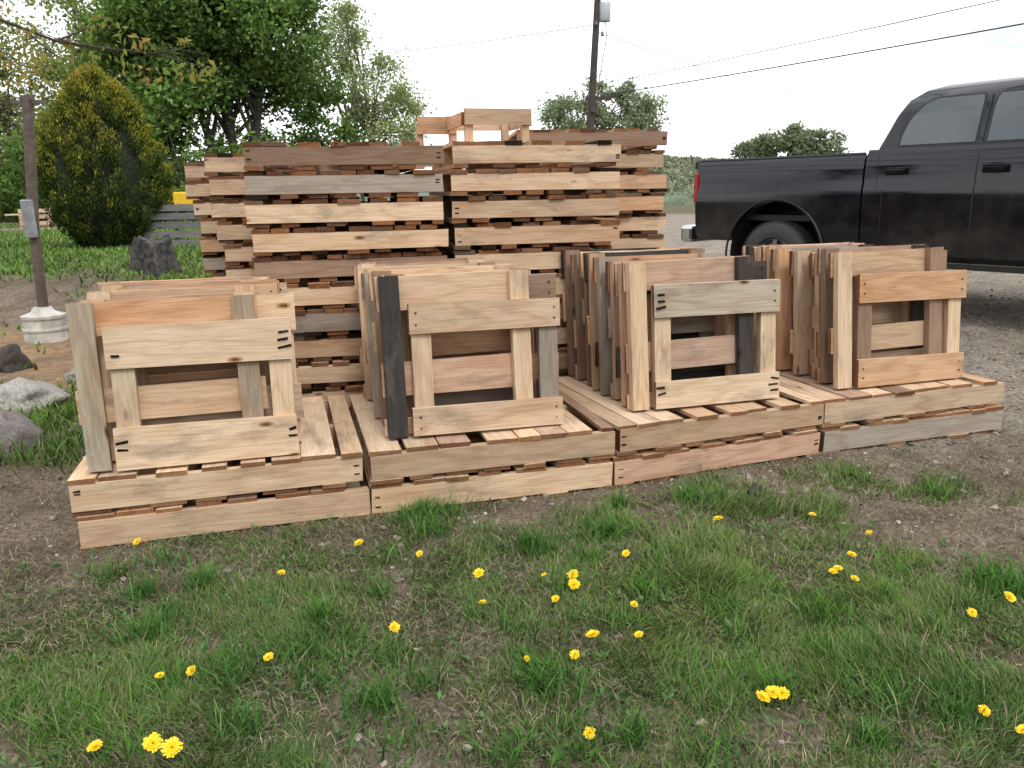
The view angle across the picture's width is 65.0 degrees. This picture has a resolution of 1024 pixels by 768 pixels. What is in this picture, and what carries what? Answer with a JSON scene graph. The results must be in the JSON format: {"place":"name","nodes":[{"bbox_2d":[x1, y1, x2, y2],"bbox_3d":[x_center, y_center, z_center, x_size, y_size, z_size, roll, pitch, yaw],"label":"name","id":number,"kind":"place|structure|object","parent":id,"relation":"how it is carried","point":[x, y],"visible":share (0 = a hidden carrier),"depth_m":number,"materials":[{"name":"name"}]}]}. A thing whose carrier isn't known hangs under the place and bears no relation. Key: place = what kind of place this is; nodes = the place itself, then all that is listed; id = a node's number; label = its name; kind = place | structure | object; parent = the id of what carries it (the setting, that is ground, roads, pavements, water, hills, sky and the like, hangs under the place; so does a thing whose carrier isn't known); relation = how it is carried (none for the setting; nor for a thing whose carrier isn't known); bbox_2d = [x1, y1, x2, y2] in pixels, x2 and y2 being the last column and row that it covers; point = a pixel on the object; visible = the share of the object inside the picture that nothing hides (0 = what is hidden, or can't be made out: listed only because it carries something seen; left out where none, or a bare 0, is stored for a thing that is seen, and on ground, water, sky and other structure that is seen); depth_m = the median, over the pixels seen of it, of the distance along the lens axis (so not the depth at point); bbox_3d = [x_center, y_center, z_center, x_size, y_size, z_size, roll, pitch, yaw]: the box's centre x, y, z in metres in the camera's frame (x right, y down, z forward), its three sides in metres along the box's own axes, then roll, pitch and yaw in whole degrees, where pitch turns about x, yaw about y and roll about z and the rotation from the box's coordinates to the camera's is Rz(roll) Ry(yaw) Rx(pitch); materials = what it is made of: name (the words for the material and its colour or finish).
{"place":"outdoors","nodes":[
{"label":"outdoors","id":0,"kind":"place"},
{"bbox_2d":[225,261,254,276],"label":"wooden pallet","id":1,"kind":"object","parent":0,"point":[244,269],"visible":0.06,"depth_m":5.42,"materials":[{"name":"brown wood"}]},
{"bbox_2d":[223,240,253,265],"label":"wooden pallet","id":2,"kind":"object","parent":1,"relation":"on","point":[239,253],"visible":0.21,"depth_m":5.42,"materials":[{"name":"brown wood"}]},
{"bbox_2d":[216,218,347,242],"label":"wooden pallet","id":3,"kind":"object","parent":2,"relation":"on","point":[233,231],"visible":0.2,"depth_m":5.38,"materials":[{"name":"brown wood"}]},
{"bbox_2d":[210,196,361,220],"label":"wooden pallet","id":4,"kind":"object","parent":3,"relation":"on","point":[226,209],"visible":0.28,"depth_m":5.36,"materials":[{"name":"brown wood"}]},
{"bbox_2d":[207,176,334,198],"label":"wooden pallet","id":5,"kind":"object","parent":4,"relation":"on","point":[227,186],"visible":0.2,"depth_m":5.29,"materials":[{"name":"brown wood"}]},
{"bbox_2d":[203,153,340,176],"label":"wooden pallet","id":6,"kind":"object","parent":5,"relation":"on","point":[224,164],"visible":0.25,"depth_m":5.29,"materials":[{"name":"brown wood"}]},
{"bbox_2d":[301,380,364,410],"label":"wooden pallet","id":7,"kind":"object","parent":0,"point":[324,390],"visible":0.06,"depth_m":4.51,"materials":[{"name":"brown wood"}]},
{"bbox_2d":[296,356,364,388],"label":"wooden pallet","id":8,"kind":"object","parent":7,"relation":"on","point":[336,371],"visible":0.12,"depth_m":4.47,"materials":[{"name":"brown wood"}]},
{"bbox_2d":[293,330,361,361],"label":"wooden pallet","id":9,"kind":"object","parent":8,"relation":"on","point":[324,346],"visible":0.13,"depth_m":4.46,"materials":[{"name":"brown wood"}]},
{"bbox_2d":[293,303,360,335],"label":"wooden pallet","id":10,"kind":"object","parent":9,"relation":"on","point":[314,320],"visible":0.2,"depth_m":4.41,"materials":[{"name":"grey wood"}]},
{"bbox_2d":[277,276,359,309],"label":"wooden pallet","id":11,"kind":"object","parent":10,"relation":"on","point":[341,291],"visible":0.25,"depth_m":4.37,"materials":[{"name":"brown wood"}]},
{"bbox_2d":[252,247,446,282],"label":"wooden pallet","id":12,"kind":"object","parent":11,"relation":"on","point":[332,265],"visible":0.47,"depth_m":4.36,"materials":[{"name":"brown wood"}]},
{"bbox_2d":[251,220,447,255],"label":"wooden pallet","id":13,"kind":"object","parent":12,"relation":"on","point":[357,237],"visible":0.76,"depth_m":4.34,"materials":[{"name":"brown wood"}]},
{"bbox_2d":[244,196,443,227],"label":"wooden pallet","id":14,"kind":"object","parent":13,"relation":"on","point":[269,213],"visible":0.99,"depth_m":4.30,"materials":[{"name":"brown wood"}]},
{"bbox_2d":[242,170,443,199],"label":"wooden pallet","id":15,"kind":"object","parent":14,"relation":"on","point":[260,185],"visible":1,"depth_m":4.28,"materials":[{"name":"grey wood"}]},
{"bbox_2d":[241,141,443,172],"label":"wooden pallet","id":16,"kind":"object","parent":15,"relation":"on","point":[379,157],"visible":0.92,"depth_m":4.25,"materials":[{"name":"brown wood"}]},
{"bbox_2d":[0,219,1023,767],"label":"grass","id":17,"kind":"structure","parent":0,"point":[898,673],"depth_m":2.47,"materials":[{"name":"green plant"}]},
{"bbox_2d":[0,205,1023,767],"bbox_3d":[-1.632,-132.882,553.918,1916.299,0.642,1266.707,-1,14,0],"label":"ground","id":18,"kind":"structure","parent":0,"point":[18,299],"depth_m":3.08,"materials":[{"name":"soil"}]},
{"bbox_2d":[0,344,33,372],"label":"rock","id":19,"kind":"object","parent":18,"relation":"on","point":[13,358],"visible":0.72,"depth_m":6.35,"materials":[{"name":"stone"}]},
{"bbox_2d":[0,410,48,456],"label":"rock","id":20,"kind":"object","parent":18,"relation":"on","point":[12,423],"visible":0.65,"depth_m":4.39,"materials":[{"name":"stone"}]},
{"bbox_2d":[0,10,57,169],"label":"birch tree","id":21,"kind":"object","parent":18,"relation":"on","point":[6,112],"visible":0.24,"depth_m":36.10,"materials":[{"name":"green plant"}]},
{"bbox_2d":[0,377,70,416],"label":"rock","id":22,"kind":"object","parent":18,"relation":"on","point":[27,391],"visible":0.65,"depth_m":5.13,"materials":[{"name":"stone"}]},
{"bbox_2d":[10,95,68,343],"bbox_3d":[-4.273,-1.431,7.164,0.437,2.156,0.380,-11,17,-35],"label":"metal post","id":23,"kind":"object","parent":18,"relation":"on","point":[43,321],"visible":0.98,"depth_m":7.17,"materials":[{"name":"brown metal"}]},
{"bbox_2d":[0,0,142,117],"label":"birch tree","id":24,"kind":"object","parent":18,"relation":"on","point":[61,70],"visible":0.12,"depth_m":33.74,"materials":[{"name":"green plant"}]},
{"bbox_2d":[34,61,178,248],"bbox_3d":[-6.375,-3.377,12.539,2.170,3.109,2.072,-1,14,0],"label":"arborvitae bush","id":25,"kind":"object","parent":18,"relation":"on","point":[99,160],"visible":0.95,"depth_m":12.03,"materials":[{"name":"green plant"}]},
{"bbox_2d":[0,0,221,98],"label":"young maple tree","id":26,"kind":"object","parent":18,"relation":"on","point":[45,56],"visible":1,"depth_m":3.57,"materials":[{"name":"green plant"}]},
{"bbox_2d":[128,234,180,277],"bbox_3d":[-4.529,-1.621,10.095,0.669,0.508,0.601,-1,14,0],"label":"weathered tree stump","id":27,"kind":"object","parent":18,"relation":"on","point":[151,255],"visible":0.9,"depth_m":9.92,"materials":[{"name":"grey wood"}]},
{"bbox_2d":[142,204,207,246],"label":"weathered grey pallet","id":28,"kind":"object","parent":18,"relation":"on","point":[176,225],"visible":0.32,"depth_m":12.63,"materials":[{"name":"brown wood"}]},
{"bbox_2d":[0,73,373,221],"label":"undergrowth bushes","id":29,"kind":"object","parent":18,"relation":"on","point":[166,132],"visible":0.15,"depth_m":27.11,"materials":[{"name":"green plant"}]},
{"bbox_2d":[55,0,365,152],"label":"maple tree","id":30,"kind":"object","parent":18,"relation":"on","point":[239,40],"visible":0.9,"depth_m":26.62,"materials":[{"name":"green plant"}]},
{"bbox_2d":[76,448,370,552],"bbox_3d":[-1.295,0.432,3.764,1.131,0.150,1.051,-5,14,-16],"label":"wooden pallet","id":31,"kind":"object","parent":18,"relation":"on","point":[236,513],"visible":0.4,"depth_m":3.28,"materials":[{"name":"brown wood"}]},
{"bbox_2d":[67,395,362,515],"bbox_3d":[-1.308,0.286,3.727,1.129,0.150,1.048,-5,14,-15],"label":"wooden pallet","id":32,"kind":"object","parent":31,"relation":"on","point":[324,463],"visible":0.65,"depth_m":3.28,"materials":[{"name":"brown wood"}]},
{"bbox_2d":[66,294,268,471],"bbox_3d":[-1.357,-0.011,3.212,0.713,0.659,0.121,-5,14,-16],"label":"wooden frame pallet","id":33,"kind":"object","parent":32,"relation":"on","point":[245,392],"visible":0.88,"depth_m":3.19,"materials":[{"name":"brown wood"}]},
{"bbox_2d":[78,291,256,374],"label":"wooden frame pallet","id":34,"kind":"object","parent":32,"relation":"on","point":[194,368],"visible":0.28,"depth_m":3.44,"materials":[{"name":"brown wood"}]},
{"bbox_2d":[86,285,258,368],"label":"wooden frame pallet","id":35,"kind":"object","parent":32,"relation":"on","point":[108,295],"visible":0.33,"depth_m":3.52,"materials":[{"name":"brown wood"}]},
{"bbox_2d":[85,294,270,460],"bbox_3d":[-1.359,-0.033,3.336,0.706,0.646,0.120,-5,14,-16],"label":"wooden frame pallet","id":36,"kind":"object","parent":32,"relation":"on","point":[107,380],"visible":0.12,"depth_m":3.26,"materials":[{"name":"brown wood"}]},
{"bbox_2d":[100,279,261,290],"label":"wooden frame pallet","id":37,"kind":"object","parent":32,"relation":"on","point":[111,287],"visible":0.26,"depth_m":3.72,"materials":[{"name":"brown wood"}]},
{"bbox_2d":[101,317,299,470],"bbox_3d":[-1.234,0.030,3.233,0.703,0.571,0.114,-5,14,-16],"label":"wooden frame pallet","id":38,"kind":"object","parent":32,"relation":"on","point":[128,350],"visible":1,"depth_m":3.20,"materials":[{"name":"brown wood"}]},
{"bbox_2d":[147,368,269,381],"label":"wooden frame pallet","id":39,"kind":"object","parent":32,"relation":"on","point":[192,375],"depth_m":3.40,"materials":[{"name":"brown wood"}]},
{"bbox_2d":[136,293,303,440],"bbox_3d":[-1.247,-0.040,3.345,0.707,0.643,0.117,-5,14,-17],"label":"wooden frame pallet","id":40,"kind":"object","parent":32,"relation":"on","point":[275,305],"visible":0.23,"depth_m":3.36,"materials":[{"name":"brown wood"}]},
{"bbox_2d":[304,0,437,200],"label":"birch tree","id":41,"kind":"object","parent":18,"relation":"on","point":[373,122],"visible":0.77,"depth_m":39.12,"materials":[{"name":"green plant"}]},
{"bbox_2d":[362,457,612,515],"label":"wooden pallet","id":42,"kind":"object","parent":18,"relation":"on","point":[521,480],"visible":0.44,"depth_m":3.57,"materials":[{"name":"brown wood"}]},
{"bbox_2d":[349,388,614,484],"bbox_3d":[-0.202,0.198,4.012,1.116,0.150,1.053,-5,14,-15],"label":"wooden pallet","id":43,"kind":"object","parent":42,"relation":"on","point":[388,460],"visible":0.6,"depth_m":3.56,"materials":[{"name":"brown wood"}]},
{"bbox_2d":[361,273,380,416],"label":"wooden frame pallet","id":44,"kind":"object","parent":43,"relation":"on","point":[371,358],"visible":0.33,"depth_m":3.80,"materials":[{"name":"brown wood"}]},
{"bbox_2d":[353,259,484,399],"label":"wooden frame pallet","id":45,"kind":"object","parent":43,"relation":"on","point":[364,365],"visible":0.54,"depth_m":4.15,"materials":[{"name":"brown wood"}]},
{"bbox_2d":[368,265,513,423],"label":"wooden frame pallet","id":46,"kind":"object","parent":43,"relation":"on","point":[377,339],"visible":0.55,"depth_m":3.71,"materials":[{"name":"brown wood"}]},
{"bbox_2d":[373,269,532,438],"bbox_3d":[-0.241,-0.140,3.570,0.699,0.705,0.128,-5,14,-15],"label":"wooden frame pallet","id":47,"kind":"object","parent":43,"relation":"on","point":[394,296],"visible":0.81,"depth_m":3.56,"materials":[{"name":"brown wood"}]},
{"bbox_2d":[380,268,534,416],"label":"wooden frame pallet","id":48,"kind":"object","parent":43,"relation":"on","point":[449,343],"visible":0.3,"depth_m":3.70,"materials":[{"name":"brown wood"}]},
{"bbox_2d":[407,316,536,407],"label":"wooden frame pallet","id":49,"kind":"object","parent":43,"relation":"on","point":[476,396],"visible":0.01,"depth_m":3.82,"materials":[{"name":"brown wood"}]},
{"bbox_2d":[407,297,563,435],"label":"wooden frame pallet","id":50,"kind":"object","parent":43,"relation":"on","point":[426,320],"visible":1,"depth_m":3.56,"materials":[{"name":"brown wood"}]},
{"bbox_2d":[431,273,558,405],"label":"wooden frame pallet","id":51,"kind":"object","parent":43,"relation":"on","point":[542,285],"visible":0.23,"depth_m":3.71,"materials":[{"name":"brown wood"}]},
{"bbox_2d":[0,470,1023,767],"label":"clover weeds","id":52,"kind":"object","parent":18,"relation":"on","point":[462,728],"visible":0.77,"depth_m":2.48,"materials":[{"name":"green plant"}]},
{"bbox_2d":[86,512,1023,761],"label":"dandelions","id":53,"kind":"object","parent":18,"relation":"on","point":[167,749],"visible":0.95,"depth_m":2.22,"materials":[{"name":"yellow plant"}]},
{"bbox_2d":[586,0,610,128],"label":"utility pole","id":54,"kind":"object","parent":18,"relation":"on","point":[602,12],"visible":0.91,"depth_m":23.34,"materials":[{"name":"brown wood"}]},
{"bbox_2d":[600,23,1023,95],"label":"overhead wire","id":55,"kind":"object","parent":54,"relation":"attached to","point":[830,57],"visible":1,"depth_m":17.01,"materials":[{"name":"black metal"}]},
{"bbox_2d":[534,70,672,130],"bbox_3d":[4.286,-11.504,38.442,6.673,6.886,4.075,-1,14,0],"label":"ash tree","id":56,"kind":"object","parent":18,"relation":"on","point":[645,109],"visible":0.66,"depth_m":37.57,"materials":[{"name":"green plant"}]},
{"bbox_2d":[563,403,819,486],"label":"wooden pallet","id":57,"kind":"object","parent":18,"relation":"on","point":[645,464],"visible":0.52,"depth_m":3.88,"materials":[{"name":"brown wood"}]},
{"bbox_2d":[558,375,823,456],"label":"wooden pallet","id":58,"kind":"object","parent":57,"relation":"on","point":[658,430],"visible":0.62,"depth_m":3.92,"materials":[{"name":"brown wood"}]},
{"bbox_2d":[570,254,586,378],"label":"wooden frame pallet","id":59,"kind":"object","parent":58,"relation":"on","point":[579,344],"visible":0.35,"depth_m":4.51,"materials":[{"name":"brown wood"}]},
{"bbox_2d":[561,247,671,374],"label":"wooden frame pallet","id":60,"kind":"object","parent":58,"relation":"on","point":[568,308],"visible":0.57,"depth_m":4.60,"materials":[{"name":"brown wood"}]},
{"bbox_2d":[579,247,696,383],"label":"wooden frame pallet","id":61,"kind":"object","parent":58,"relation":"on","point":[584,307],"visible":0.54,"depth_m":4.40,"materials":[{"name":"brown wood"}]},
{"bbox_2d":[583,248,704,389],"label":"wooden frame pallet","id":62,"kind":"object","parent":58,"relation":"on","point":[592,328],"visible":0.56,"depth_m":4.27,"materials":[{"name":"brown wood"}]},
{"bbox_2d":[592,253,715,394],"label":"wooden frame pallet","id":63,"kind":"object","parent":58,"relation":"on","point":[603,353],"visible":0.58,"depth_m":4.17,"materials":[{"name":"brown wood"}]},
{"bbox_2d":[605,256,728,398],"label":"wooden frame pallet","id":64,"kind":"object","parent":58,"relation":"on","point":[702,323],"visible":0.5,"depth_m":4.10,"materials":[{"name":"brown wood"}]},
{"bbox_2d":[614,263,735,405],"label":"wooden frame pallet","id":65,"kind":"object","parent":58,"relation":"on","point":[730,369],"visible":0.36,"depth_m":3.96,"materials":[{"name":"brown wood"}]},
{"bbox_2d":[622,256,753,410],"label":"wooden frame pallet","id":66,"kind":"object","parent":58,"relation":"on","point":[639,278],"visible":0.84,"depth_m":3.91,"materials":[{"name":"brown wood"}]},
{"bbox_2d":[646,261,766,391],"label":"wooden frame pallet","id":67,"kind":"object","parent":58,"relation":"on","point":[759,270],"visible":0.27,"depth_m":4.07,"materials":[{"name":"brown wood"}]},
{"bbox_2d":[651,279,780,408],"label":"wooden frame pallet","id":68,"kind":"object","parent":58,"relation":"on","point":[761,297],"visible":1,"depth_m":3.93,"materials":[{"name":"brown wood"}]},
{"bbox_2d":[729,120,852,157],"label":"ash tree","id":69,"kind":"object","parent":18,"relation":"on","point":[796,139],"visible":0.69,"depth_m":47.21,"materials":[{"name":"green plant"}]},
{"bbox_2d":[681,76,1023,273],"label":"black pickup truck","id":70,"kind":"object","parent":18,"relation":"on","point":[943,166],"visible":0.56,"depth_m":7.23,"materials":[{"name":"paint"}]},
{"bbox_2d":[757,399,1003,454],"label":"wooden pallet","id":71,"kind":"object","parent":18,"relation":"on","point":[959,422],"visible":0.41,"depth_m":4.28,"materials":[{"name":"grey wood"}]},
{"bbox_2d":[757,365,1004,427],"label":"wooden pallet","id":72,"kind":"object","parent":71,"relation":"on","point":[879,403],"visible":0.47,"depth_m":4.27,"materials":[{"name":"brown wood"}]},
{"bbox_2d":[770,244,874,369],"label":"wooden frame pallet","id":73,"kind":"object","parent":72,"relation":"on","point":[779,261],"visible":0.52,"depth_m":4.65,"materials":[{"name":"brown wood"}]},
{"bbox_2d":[788,250,894,373],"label":"wooden frame pallet","id":74,"kind":"object","parent":72,"relation":"on","point":[799,341],"visible":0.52,"depth_m":4.52,"materials":[{"name":"brown wood"}]},
{"bbox_2d":[810,252,908,377],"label":"wooden frame pallet","id":75,"kind":"object","parent":72,"relation":"on","point":[893,311],"visible":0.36,"depth_m":4.50,"materials":[{"name":"brown wood"}]},
{"bbox_2d":[815,244,928,382],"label":"wooden frame pallet","id":76,"kind":"object","parent":72,"relation":"on","point":[824,373],"visible":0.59,"depth_m":4.34,"materials":[{"name":"brown wood"}]},
{"bbox_2d":[828,247,943,388],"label":"wooden frame pallet","id":77,"kind":"object","parent":72,"relation":"on","point":[845,267],"visible":0.91,"depth_m":4.27,"materials":[{"name":"brown wood"}]},
{"bbox_2d":[852,270,966,387],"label":"wooden frame pallet","id":78,"kind":"object","parent":72,"relation":"on","point":[948,287],"visible":0.99,"depth_m":4.28,"materials":[{"name":"brown wood"}]},
{"bbox_2d":[0,0,1023,172],"label":"sky","id":79,"kind":"structure","parent":0,"point":[708,116],"materials":[{"name":"white"}]},
{"bbox_2d":[357,154,731,204],"bbox_3d":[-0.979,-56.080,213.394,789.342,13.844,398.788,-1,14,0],"label":"hills","id":80,"kind":"structure","parent":0,"point":[681,171],"depth_m":88.14,"materials":[{"name":"green plant"}]},
{"bbox_2d":[559,368,570,376],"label":"wooden pallet","id":81,"kind":"object","parent":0,"point":[562,374],"visible":0.02,"depth_m":4.77,"materials":[{"name":"brown wood"}]},
{"bbox_2d":[557,343,567,372],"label":"wooden pallet","id":82,"kind":"object","parent":81,"relation":"on","point":[562,358],"visible":0.02,"depth_m":4.73,"materials":[{"name":"brown wood"}]},
{"bbox_2d":[557,321,566,347],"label":"wooden pallet","id":83,"kind":"object","parent":82,"relation":"on","point":[561,333],"visible":0.05,"depth_m":4.71,"materials":[{"name":"brown wood"}]},
{"bbox_2d":[560,294,561,321],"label":"wooden pallet","id":84,"kind":"object","parent":83,"relation":"on","point":[561,308],"depth_m":4.68,"materials":[{"name":"brown wood"}]},
{"bbox_2d":[530,270,564,297],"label":"wooden pallet","id":85,"kind":"object","parent":84,"relation":"on","point":[560,285],"visible":0.05,"depth_m":4.62,"materials":[{"name":"brown wood"}]},
{"bbox_2d":[435,243,611,272],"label":"wooden pallet","id":86,"kind":"object","parent":85,"relation":"on","point":[543,259],"visible":0.44,"depth_m":4.59,"materials":[{"name":"brown wood"}]},
{"bbox_2d":[436,217,619,249],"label":"wooden pallet","id":87,"kind":"object","parent":86,"relation":"on","point":[493,233],"visible":0.81,"depth_m":4.56,"materials":[{"name":"brown wood"}]},
{"bbox_2d":[437,194,619,223],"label":"wooden pallet","id":88,"kind":"object","parent":87,"relation":"on","point":[485,208],"visible":0.9,"depth_m":4.51,"materials":[{"name":"brown wood"}]},
{"bbox_2d":[429,167,619,195],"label":"wooden pallet","id":89,"kind":"object","parent":88,"relation":"on","point":[514,181],"visible":0.94,"depth_m":4.47,"materials":[{"name":"brown wood"}]},
{"bbox_2d":[432,140,620,171],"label":"wooden pallet","id":90,"kind":"object","parent":89,"relation":"on","point":[505,154],"visible":0.91,"depth_m":4.45,"materials":[{"name":"brown wood"}]},
{"bbox_2d":[415,108,531,145],"bbox_3d":[-0.231,-1.498,4.722,0.594,0.186,0.503,-5,14,-16],"label":"wooden table frame","id":91,"kind":"object","parent":90,"relation":"on","point":[468,121],"visible":0.79,"depth_m":4.58,"materials":[{"name":"brown wood"}]},
{"bbox_2d":[611,231,664,248],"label":"wooden pallet","id":92,"kind":"object","parent":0,"point":[627,239],"visible":0.14,"depth_m":5.78,"materials":[{"name":"brown wood"}]},
{"bbox_2d":[593,212,665,233],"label":"wooden pallet","id":93,"kind":"object","parent":92,"relation":"on","point":[641,223],"visible":0.24,"depth_m":5.76,"materials":[{"name":"brown wood"}]},
{"bbox_2d":[563,192,664,212],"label":"wooden pallet","id":94,"kind":"object","parent":93,"relation":"on","point":[644,202],"visible":0.3,"depth_m":5.69,"materials":[{"name":"brown wood"}]},
{"bbox_2d":[580,171,667,193],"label":"wooden pallet","id":95,"kind":"object","parent":94,"relation":"on","point":[638,181],"visible":0.24,"depth_m":5.68,"materials":[{"name":"brown wood"}]},
{"bbox_2d":[590,150,664,171],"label":"wooden pallet","id":96,"kind":"object","parent":95,"relation":"on","point":[636,160],"visible":0.25,"depth_m":5.65,"materials":[{"name":"brown wood"}]},
{"bbox_2d":[509,128,667,150],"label":"wooden pallet","id":97,"kind":"object","parent":96,"relation":"on","point":[639,139],"visible":0.62,"depth_m":5.58,"materials":[{"name":"brown wood"}]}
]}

